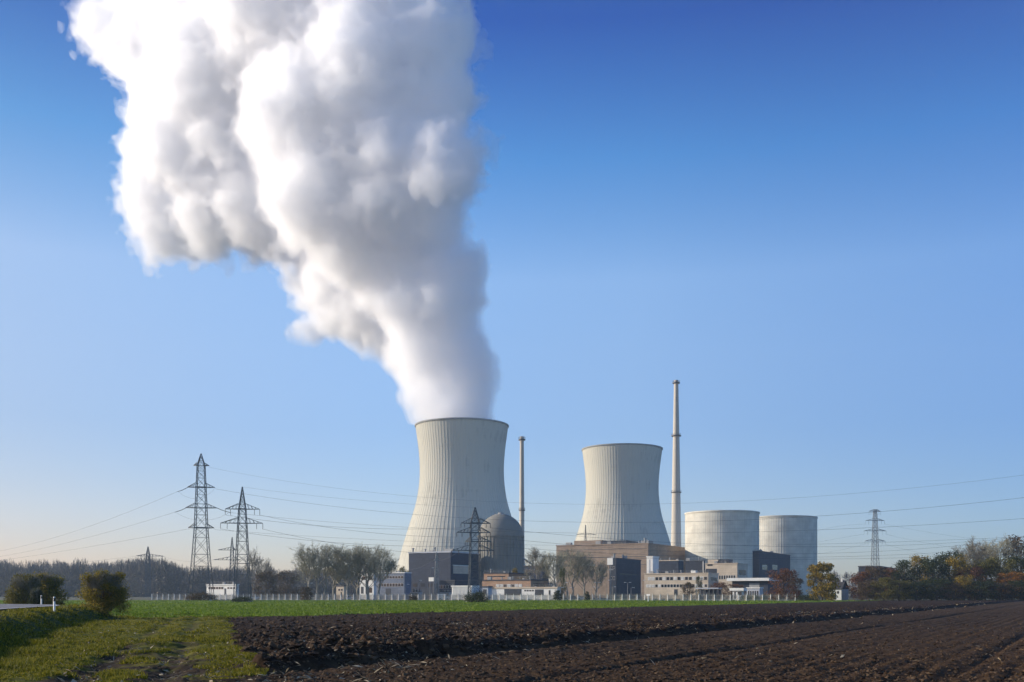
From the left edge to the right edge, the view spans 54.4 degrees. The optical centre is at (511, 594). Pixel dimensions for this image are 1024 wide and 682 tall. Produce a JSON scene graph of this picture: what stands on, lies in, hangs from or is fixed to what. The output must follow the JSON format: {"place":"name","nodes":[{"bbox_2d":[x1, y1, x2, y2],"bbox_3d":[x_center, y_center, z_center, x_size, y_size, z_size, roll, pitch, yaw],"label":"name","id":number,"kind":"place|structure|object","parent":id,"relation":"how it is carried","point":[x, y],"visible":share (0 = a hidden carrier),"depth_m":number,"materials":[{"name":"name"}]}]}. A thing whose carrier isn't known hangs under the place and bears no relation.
{"place":"outdoors","nodes":[
{"label":"outdoors","id":0,"kind":"place"},
{"bbox_2d":[0,604,57,608],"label":"road","id":1,"kind":"structure","parent":0,"point":[7,606],"depth_m":84.64,"materials":[{"name":"grey asphalt"}]},
{"bbox_2d":[0,605,121,647],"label":"grass embankment","id":2,"kind":"structure","parent":0,"point":[97,616],"depth_m":62.13,"materials":[{"name":"green plant"}]},
{"bbox_2d":[74,568,132,613],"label":"roadside bush","id":3,"kind":"object","parent":2,"relation":"on","point":[103,581],"visible":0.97,"depth_m":83.23,"materials":[{"name":"green plant"}]},
{"bbox_2d":[0,603,296,681],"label":"grass tufts","id":4,"kind":"object","parent":2,"relation":"on","point":[34,656],"visible":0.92,"depth_m":40.03,"materials":[{"name":"green plant"}]},
{"bbox_2d":[0,615,275,681],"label":"grass track","id":5,"kind":"structure","parent":0,"point":[154,670],"depth_m":32.52,"materials":[{"name":"green plant"}]},
{"bbox_2d":[0,599,880,617],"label":"green field","id":6,"kind":"structure","parent":0,"point":[438,601],"depth_m":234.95,"materials":[{"name":"green plant"}]},
{"bbox_2d":[3,571,45,603],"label":"roadside bush","id":7,"kind":"object","parent":6,"relation":"on","point":[20,588],"visible":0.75,"depth_m":117.02,"materials":[{"name":"green plant"}]},
{"bbox_2d":[28,587,44,603],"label":"roadside bush","id":8,"kind":"object","parent":6,"relation":"on","point":[35,596],"visible":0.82,"depth_m":111.58,"materials":[{"name":"green plant"}]},
{"bbox_2d":[27,569,71,604],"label":"roadside bush","id":9,"kind":"object","parent":6,"relation":"on","point":[51,587],"visible":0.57,"depth_m":121.44,"materials":[{"name":"green plant"}]},
{"bbox_2d":[184,591,216,600],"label":"bush","id":10,"kind":"object","parent":6,"relation":"on","point":[200,596],"visible":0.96,"depth_m":331.38,"materials":[{"name":"green plant"}]},
{"bbox_2d":[185,453,216,600],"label":"lattice pylon","id":11,"kind":"object","parent":6,"relation":"on","point":[196,500],"visible":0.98,"depth_m":334.35,"materials":[{"name":"metal"}]},
{"bbox_2d":[220,469,1019,503],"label":"power cable","id":12,"kind":"object","parent":11,"relation":"hanging from","point":[670,503],"visible":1,"depth_m":271.31,"materials":[{"name":"metal"}]},
{"bbox_2d":[219,489,1023,522],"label":"power cable","id":13,"kind":"object","parent":11,"relation":"hanging from","point":[637,522],"visible":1,"depth_m":284.41,"materials":[{"name":"metal"}]},
{"bbox_2d":[220,487,262,601],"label":"lattice pylon","id":14,"kind":"object","parent":6,"relation":"on","point":[237,563],"visible":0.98,"depth_m":274.73,"materials":[{"name":"metal"}]},
{"bbox_2d":[248,514,1023,533],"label":"power cable","id":15,"kind":"object","parent":14,"relation":"hanging from","point":[649,533],"visible":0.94,"depth_m":289.09,"materials":[{"name":"metal"}]},
{"bbox_2d":[300,586,313,599],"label":"bush","id":16,"kind":"object","parent":6,"relation":"on","point":[304,593],"visible":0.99,"depth_m":343.41,"materials":[{"name":"green plant"}]},
{"bbox_2d":[451,507,493,601],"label":"lattice pylon","id":17,"kind":"object","parent":6,"relation":"on","point":[470,541],"visible":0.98,"depth_m":260.50,"materials":[{"name":"metal"}]},
{"bbox_2d":[462,591,490,601],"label":"bush","id":18,"kind":"object","parent":6,"relation":"on","point":[476,596],"visible":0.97,"depth_m":256.88,"materials":[{"name":"green plant"}]},
{"bbox_2d":[764,568,802,599],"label":"red tree","id":19,"kind":"object","parent":6,"relation":"on","point":[784,580],"visible":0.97,"depth_m":328.41,"materials":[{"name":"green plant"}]},
{"bbox_2d":[806,561,840,600],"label":"yellow tree","id":20,"kind":"object","parent":6,"relation":"on","point":[825,590],"visible":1,"depth_m":320.58,"materials":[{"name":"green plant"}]},
{"bbox_2d":[846,571,875,599],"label":"copse tree","id":21,"kind":"object","parent":6,"relation":"on","point":[859,578],"visible":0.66,"depth_m":351.32,"materials":[{"name":"brown plant"}]},
{"bbox_2d":[855,580,882,599],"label":"copse shrub","id":22,"kind":"object","parent":6,"relation":"on","point":[864,592],"visible":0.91,"depth_m":339.16,"materials":[{"name":"brown plant"}]},
{"bbox_2d":[862,565,894,599],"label":"copse tree","id":23,"kind":"object","parent":6,"relation":"on","point":[873,569],"visible":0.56,"depth_m":348.38,"materials":[{"name":"brown plant"}]},
{"bbox_2d":[868,577,900,600],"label":"copse shrub","id":24,"kind":"object","parent":6,"relation":"on","point":[882,581],"visible":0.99,"depth_m":336.24,"materials":[{"name":"green plant"}]},
{"bbox_2d":[0,595,1018,599],"bbox_3d":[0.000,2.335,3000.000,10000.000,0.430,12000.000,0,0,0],"label":"ground","id":25,"kind":"structure","parent":0,"point":[130,598],"depth_m":520.06,"materials":[{"name":"green plant"}]},
{"bbox_2d":[137,547,160,596],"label":"lattice pylon","id":26,"kind":"object","parent":25,"relation":"on","point":[147,560],"visible":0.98,"depth_m":699.43,"materials":[{"name":"metal"}]},
{"bbox_2d":[206,581,239,598],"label":"white building","id":27,"kind":"structure","parent":25,"relation":"on","point":[223,588],"depth_m":433.67,"materials":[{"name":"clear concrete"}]},
{"bbox_2d":[214,537,239,583],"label":"lattice pylon","id":28,"kind":"object","parent":25,"relation":"on","point":[233,548],"visible":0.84,"depth_m":479.19,"materials":[{"name":"metal"}]},
{"bbox_2d":[244,547,263,594],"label":"bare tree","id":29,"kind":"object","parent":25,"relation":"on","point":[255,563],"visible":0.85,"depth_m":518.82,"materials":[{"name":"grey plant"}]},
{"bbox_2d":[251,570,280,598],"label":"brown tree","id":30,"kind":"object","parent":25,"relation":"on","point":[262,575],"visible":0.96,"depth_m":468.60,"materials":[{"name":"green plant"}]},
{"bbox_2d":[258,559,273,590],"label":"bare tree","id":31,"kind":"object","parent":25,"relation":"on","point":[265,567],"visible":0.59,"depth_m":559.65,"materials":[{"name":"grey plant"}]},
{"bbox_2d":[275,570,301,597],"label":"brown tree","id":32,"kind":"object","parent":25,"relation":"on","point":[281,578],"visible":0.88,"depth_m":498.73,"materials":[{"name":"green plant"}]},
{"bbox_2d":[290,550,328,591],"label":"willow tree","id":33,"kind":"object","parent":25,"relation":"on","point":[311,574],"visible":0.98,"depth_m":394.67,"materials":[{"name":"grey plant"}]},
{"bbox_2d":[287,540,348,598],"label":"willow tree","id":34,"kind":"object","parent":25,"relation":"on","point":[325,555],"visible":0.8,"depth_m":399.23,"materials":[{"name":"grey plant"}]},
{"bbox_2d":[319,544,353,598],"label":"willow tree","id":35,"kind":"object","parent":25,"relation":"on","point":[334,584],"visible":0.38,"depth_m":409.09,"materials":[{"name":"grey plant"}]},
{"bbox_2d":[335,585,346,598],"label":"beige hut","id":36,"kind":"object","parent":25,"relation":"on","point":[340,590],"visible":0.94,"depth_m":385.80,"materials":[{"name":"concrete"}]},
{"bbox_2d":[320,544,368,595],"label":"willow tree","id":37,"kind":"object","parent":25,"relation":"on","point":[346,560],"visible":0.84,"depth_m":401.31,"materials":[{"name":"grey plant"}]},
{"bbox_2d":[334,542,376,598],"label":"willow tree","id":38,"kind":"object","parent":25,"relation":"on","point":[358,584],"visible":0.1,"depth_m":414.67,"materials":[{"name":"grey plant"}]},
{"bbox_2d":[360,571,375,598],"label":"white gate house","id":39,"kind":"structure","parent":25,"relation":"on","point":[372,589],"depth_m":451.16,"materials":[{"name":"paint"}]},
{"bbox_2d":[345,545,392,598],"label":"willow tree","id":40,"kind":"object","parent":25,"relation":"on","point":[367,588],"visible":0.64,"depth_m":403.25,"materials":[{"name":"grey plant"}]},
{"bbox_2d":[361,543,399,594],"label":"tree","id":41,"kind":"object","parent":25,"relation":"on","point":[382,566],"visible":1,"depth_m":396.55,"materials":[{"name":"grey plant"}]},
{"bbox_2d":[376,570,411,598],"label":"blue office","id":42,"kind":"structure","parent":25,"relation":"on","point":[395,583],"depth_m":472.88,"materials":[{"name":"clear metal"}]},
{"bbox_2d":[434,552,439,598],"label":"lattice pylon","id":43,"kind":"object","parent":25,"relation":"on","point":[437,569],"visible":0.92,"depth_m":409.67,"materials":[{"name":"metal"}]},
{"bbox_2d":[408,547,478,597],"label":"turbine hall","id":44,"kind":"structure","parent":25,"relation":"on","point":[455,566],"depth_m":532.76,"materials":[{"name":"metal"}]},
{"bbox_2d":[453,565,468,573],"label":"window","id":45,"kind":"structure","parent":44,"relation":"in","point":[456,569],"depth_m":533.52,"materials":[{"name":"grey glass"}]},
{"bbox_2d":[436,580,478,593],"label":"transformer annex","id":46,"kind":"object","parent":25,"relation":"on","point":[445,584],"visible":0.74,"depth_m":498.53,"materials":[{"name":"stone"}]},
{"bbox_2d":[396,417,525,571],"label":"cooling tower","id":47,"kind":"structure","parent":25,"relation":"on","point":[461,460],"depth_m":902.18,"materials":[{"name":"concrete"}]},
{"bbox_2d":[451,586,480,598],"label":"storage container","id":48,"kind":"object","parent":25,"relation":"on","point":[459,590],"visible":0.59,"depth_m":364.36,"materials":[{"name":"white metal"}]},
{"bbox_2d":[152,594,795,600],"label":"boundary fence","id":49,"kind":"object","parent":25,"relation":"on","point":[617,597],"visible":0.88,"depth_m":353.67,"materials":[{"name":"white concrete"}]},
{"bbox_2d":[478,512,531,585],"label":"reactor dome","id":50,"kind":"structure","parent":25,"relation":"on","point":[498,561],"depth_m":549.35,"materials":[{"name":"concrete"}]},
{"bbox_2d":[483,569,531,579],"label":"brick building","id":51,"kind":"structure","parent":25,"relation":"on","point":[504,575],"depth_m":444.26,"materials":[{"name":"brick"}]},
{"bbox_2d":[0,554,1023,596],"bbox_3d":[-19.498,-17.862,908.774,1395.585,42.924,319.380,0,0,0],"label":"wood","id":52,"kind":"object","parent":25,"relation":"on","point":[176,582],"visible":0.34,"depth_m":790.40,"materials":[{"name":"plant"}]},
{"bbox_2d":[480,576,548,586],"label":"workshop","id":53,"kind":"structure","parent":25,"relation":"on","point":[513,582],"depth_m":420.77,"materials":[{"name":"beige concrete"}]},
{"bbox_2d":[518,436,524,565],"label":"exhaust stack","id":54,"kind":"object","parent":25,"relation":"on","point":[521,505],"visible":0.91,"depth_m":586.86,"materials":[{"name":"concrete"}]},
{"bbox_2d":[48,602,1003,681],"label":"crop litter","id":55,"kind":"object","parent":25,"relation":"on","point":[176,676],"visible":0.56,"depth_m":31.27,"materials":[{"name":"plant"}]},
{"bbox_2d":[492,584,560,598],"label":"garage row","id":56,"kind":"object","parent":25,"relation":"on","point":[524,591],"visible":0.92,"depth_m":399.09,"materials":[{"name":"white concrete"}]},
{"bbox_2d":[523,565,548,586],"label":"grey store","id":57,"kind":"structure","parent":25,"relation":"on","point":[534,573],"depth_m":482.37,"materials":[{"name":"stone"}]},
{"bbox_2d":[522,546,551,579],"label":"bare tree","id":58,"kind":"object","parent":25,"relation":"on","point":[536,554],"visible":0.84,"depth_m":430.10,"materials":[{"name":"grey plant"}]},
{"bbox_2d":[535,548,567,586],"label":"bare tree","id":59,"kind":"object","parent":25,"relation":"on","point":[559,558],"visible":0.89,"depth_m":424.24,"materials":[{"name":"grey plant"}]},
{"bbox_2d":[559,567,566,595],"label":"green tree","id":60,"kind":"object","parent":25,"relation":"on","point":[562,577],"visible":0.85,"depth_m":414.48,"materials":[{"name":"green plant"}]},
{"bbox_2d":[550,546,588,596],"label":"bare tree","id":61,"kind":"object","parent":25,"relation":"on","point":[570,558],"visible":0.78,"depth_m":440.82,"materials":[{"name":"grey plant"}]},
{"bbox_2d":[568,552,598,595],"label":"bare tree","id":62,"kind":"object","parent":25,"relation":"on","point":[587,571],"visible":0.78,"depth_m":443.56,"materials":[{"name":"brown plant"}]},
{"bbox_2d":[585,557,609,596],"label":"bare tree","id":63,"kind":"object","parent":25,"relation":"on","point":[591,571],"visible":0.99,"depth_m":439.67,"materials":[{"name":"brown plant"}]},
{"bbox_2d":[556,538,684,597],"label":"brown turbine hall","id":64,"kind":"structure","parent":25,"relation":"on","point":[644,546],"depth_m":636.70,"materials":[{"name":"concrete"}]},
{"bbox_2d":[609,554,640,596],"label":"slate boiler house","id":65,"kind":"structure","parent":25,"relation":"on","point":[625,569],"depth_m":578.12,"materials":[{"name":"concrete"}]},
{"bbox_2d":[646,556,658,572],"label":"white stair tower","id":66,"kind":"structure","parent":25,"relation":"on","point":[652,563],"depth_m":513.40,"materials":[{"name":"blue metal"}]},
{"bbox_2d":[659,558,683,572],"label":"dark switch house","id":67,"kind":"structure","parent":25,"relation":"on","point":[676,565],"depth_m":563.07,"materials":[{"name":"metal"}]},
{"bbox_2d":[671,380,680,546],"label":"exhaust stack","id":68,"kind":"object","parent":25,"relation":"on","point":[676,522],"visible":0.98,"depth_m":777.62,"materials":[{"name":"concrete"}]},
{"bbox_2d":[644,569,718,598],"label":"office building","id":69,"kind":"structure","parent":25,"relation":"on","point":[665,583],"depth_m":478.75,"materials":[{"name":"beige concrete"}]},
{"bbox_2d":[680,582,694,598],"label":"brown shrub","id":70,"kind":"object","parent":25,"relation":"on","point":[687,585],"visible":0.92,"depth_m":399.34,"materials":[{"name":"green plant"}]},
{"bbox_2d":[685,557,704,572],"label":"dark annex","id":71,"kind":"object","parent":25,"relation":"on","point":[692,564],"visible":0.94,"depth_m":522.38,"materials":[{"name":"metal"}]},
{"bbox_2d":[695,588,721,598],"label":"bicycle shelter","id":72,"kind":"object","parent":25,"relation":"on","point":[710,591],"visible":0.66,"depth_m":389.97,"materials":[{"name":"grey metal"}]},
{"bbox_2d":[709,581,729,598],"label":"brown shrub","id":73,"kind":"object","parent":25,"relation":"on","point":[723,586],"visible":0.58,"depth_m":413.93,"materials":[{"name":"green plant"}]},
{"bbox_2d":[684,510,759,577],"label":"reactor drum","id":74,"kind":"object","parent":25,"relation":"on","point":[710,526],"visible":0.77,"depth_m":639.04,"materials":[{"name":"concrete"}]},
{"bbox_2d":[705,559,747,598],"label":"canteen wing","id":75,"kind":"structure","parent":25,"relation":"on","point":[725,569],"depth_m":504.18,"materials":[{"name":"white concrete"}]},
{"bbox_2d":[727,578,781,598],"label":"loading shed","id":76,"kind":"structure","parent":25,"relation":"on","point":[756,582],"depth_m":458.25,"materials":[{"name":"metal"}]},
{"bbox_2d":[746,587,763,598],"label":"glass lobby","id":77,"kind":"object","parent":25,"relation":"on","point":[758,591],"visible":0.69,"depth_m":389.32,"materials":[{"name":"glass"}]},
{"bbox_2d":[753,548,790,594],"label":"slate block","id":78,"kind":"structure","parent":25,"relation":"on","point":[761,568],"depth_m":659.57,"materials":[{"name":"concrete"}]},
{"bbox_2d":[759,515,817,595],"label":"reactor drum","id":79,"kind":"object","parent":25,"relation":"on","point":[784,529],"visible":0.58,"depth_m":717.93,"materials":[{"name":"concrete"}]},
{"bbox_2d":[832,578,848,599],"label":"white cottage","id":80,"kind":"structure","parent":25,"relation":"on","point":[842,593],"depth_m":355.37,"materials":[{"name":"paint"}]},
{"bbox_2d":[865,509,884,565],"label":"lattice pylon","id":81,"kind":"object","parent":25,"relation":"on","point":[873,547],"visible":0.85,"depth_m":699.64,"materials":[{"name":"metal"}]},
{"bbox_2d":[858,566,894,598],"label":"warehouse","id":82,"kind":"structure","parent":25,"relation":"on","point":[860,569],"depth_m":473.60,"materials":[{"name":"stone"}]},
{"bbox_2d":[887,560,925,599],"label":"copse tree","id":83,"kind":"object","parent":25,"relation":"on","point":[903,565],"visible":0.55,"depth_m":350.78,"materials":[{"name":"green plant"}]},
{"bbox_2d":[909,554,931,598],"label":"copse tree","id":84,"kind":"object","parent":25,"relation":"on","point":[917,560],"visible":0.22,"depth_m":361.47,"materials":[{"name":"green plant"}]},
{"bbox_2d":[907,556,953,599],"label":"copse tree","id":85,"kind":"object","parent":25,"relation":"on","point":[933,567],"visible":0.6,"depth_m":348.44,"materials":[{"name":"green plant"}]},
{"bbox_2d":[927,550,963,596],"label":"copse tree","id":86,"kind":"object","parent":25,"relation":"on","point":[943,557],"visible":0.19,"depth_m":363.99,"materials":[{"name":"green plant"}]},
{"bbox_2d":[943,554,972,599],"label":"copse tree","id":87,"kind":"object","parent":25,"relation":"on","point":[955,563],"visible":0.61,"depth_m":348.51,"materials":[{"name":"green plant"}]},
{"bbox_2d":[951,565,987,599],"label":"copse tree","id":88,"kind":"object","parent":25,"relation":"on","point":[975,569],"visible":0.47,"depth_m":345.51,"materials":[{"name":"brown plant"}]},
{"bbox_2d":[947,545,992,581],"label":"copse tree","id":89,"kind":"object","parent":25,"relation":"on","point":[972,554],"visible":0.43,"depth_m":374.60,"materials":[{"name":"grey plant"}]},
{"bbox_2d":[964,559,999,599],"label":"copse tree","id":90,"kind":"object","parent":25,"relation":"on","point":[987,566],"visible":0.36,"depth_m":348.85,"materials":[{"name":"green plant"}]},
{"bbox_2d":[964,536,1002,599],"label":"copse tree","id":91,"kind":"object","parent":25,"relation":"on","point":[974,550],"visible":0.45,"depth_m":378.18,"materials":[{"name":"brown plant"}]},
{"bbox_2d":[977,557,1021,599],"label":"copse tree","id":92,"kind":"object","parent":25,"relation":"on","point":[992,561],"visible":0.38,"depth_m":348.85,"materials":[{"name":"green plant"}]},
{"bbox_2d":[978,534,1023,599],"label":"copse tree","id":93,"kind":"object","parent":25,"relation":"on","point":[1001,544],"visible":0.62,"depth_m":369.95,"materials":[{"name":"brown plant"}]},
{"bbox_2d":[1001,534,1023,580],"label":"copse tree","id":94,"kind":"object","parent":25,"relation":"on","point":[1015,539],"visible":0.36,"depth_m":373.89,"materials":[{"name":"green plant"}]},
{"bbox_2d":[1002,555,1023,597],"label":"copse tree","id":95,"kind":"object","parent":25,"relation":"on","point":[1021,562],"visible":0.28,"depth_m":351.90,"materials":[{"name":"green plant"}]},
{"bbox_2d":[0,0,1023,593],"label":"sky","id":96,"kind":"structure","parent":0,"point":[280,240],"materials":[{"name":"blue"}]},
{"bbox_2d":[575,443,670,545],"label":"cooling tower","id":97,"kind":"structure","parent":0,"point":[622,482],"depth_m":1055.01,"materials":[{"name":"concrete"}]},
{"bbox_2d":[226,600,1023,681],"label":"ploughed field","id":98,"kind":"structure","parent":0,"point":[911,616],"depth_m":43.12,"materials":[{"name":"soil"}]},
{"bbox_2d":[883,580,916,600],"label":"copse shrub","id":99,"kind":"object","parent":98,"relation":"on","point":[906,585],"visible":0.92,"depth_m":336.53,"materials":[{"name":"green plant"}]},
{"bbox_2d":[900,581,933,600],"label":"copse shrub","id":100,"kind":"object","parent":98,"relation":"on","point":[918,587],"visible":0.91,"depth_m":336.05,"materials":[{"name":"green plant"}]},
{"bbox_2d":[918,578,956,600],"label":"copse shrub","id":101,"kind":"object","parent":98,"relation":"on","point":[941,583],"visible":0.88,"depth_m":336.00,"materials":[{"name":"green plant"}]},
{"bbox_2d":[935,582,974,599],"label":"copse shrub","id":102,"kind":"object","parent":98,"relation":"on","point":[954,587],"visible":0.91,"depth_m":334.92,"materials":[{"name":"green plant"}]},
{"bbox_2d":[952,574,976,600],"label":"copse shrub","id":103,"kind":"object","parent":98,"relation":"on","point":[964,580],"visible":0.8,"depth_m":336.88,"materials":[{"name":"green plant"}]},
{"bbox_2d":[960,580,1002,599],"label":"copse shrub","id":104,"kind":"object","parent":98,"relation":"on","point":[986,583],"visible":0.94,"depth_m":333.86,"materials":[{"name":"green plant"}]},
{"bbox_2d":[988,571,1023,599],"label":"copse tree","id":105,"kind":"object","parent":98,"relation":"on","point":[1012,576],"visible":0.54,"depth_m":340.75,"materials":[{"name":"brown plant"}]},
{"bbox_2d":[1002,580,1023,599],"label":"copse shrub","id":106,"kind":"object","parent":98,"relation":"on","point":[1017,584],"visible":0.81,"depth_m":334.61,"materials":[{"name":"green plant"}]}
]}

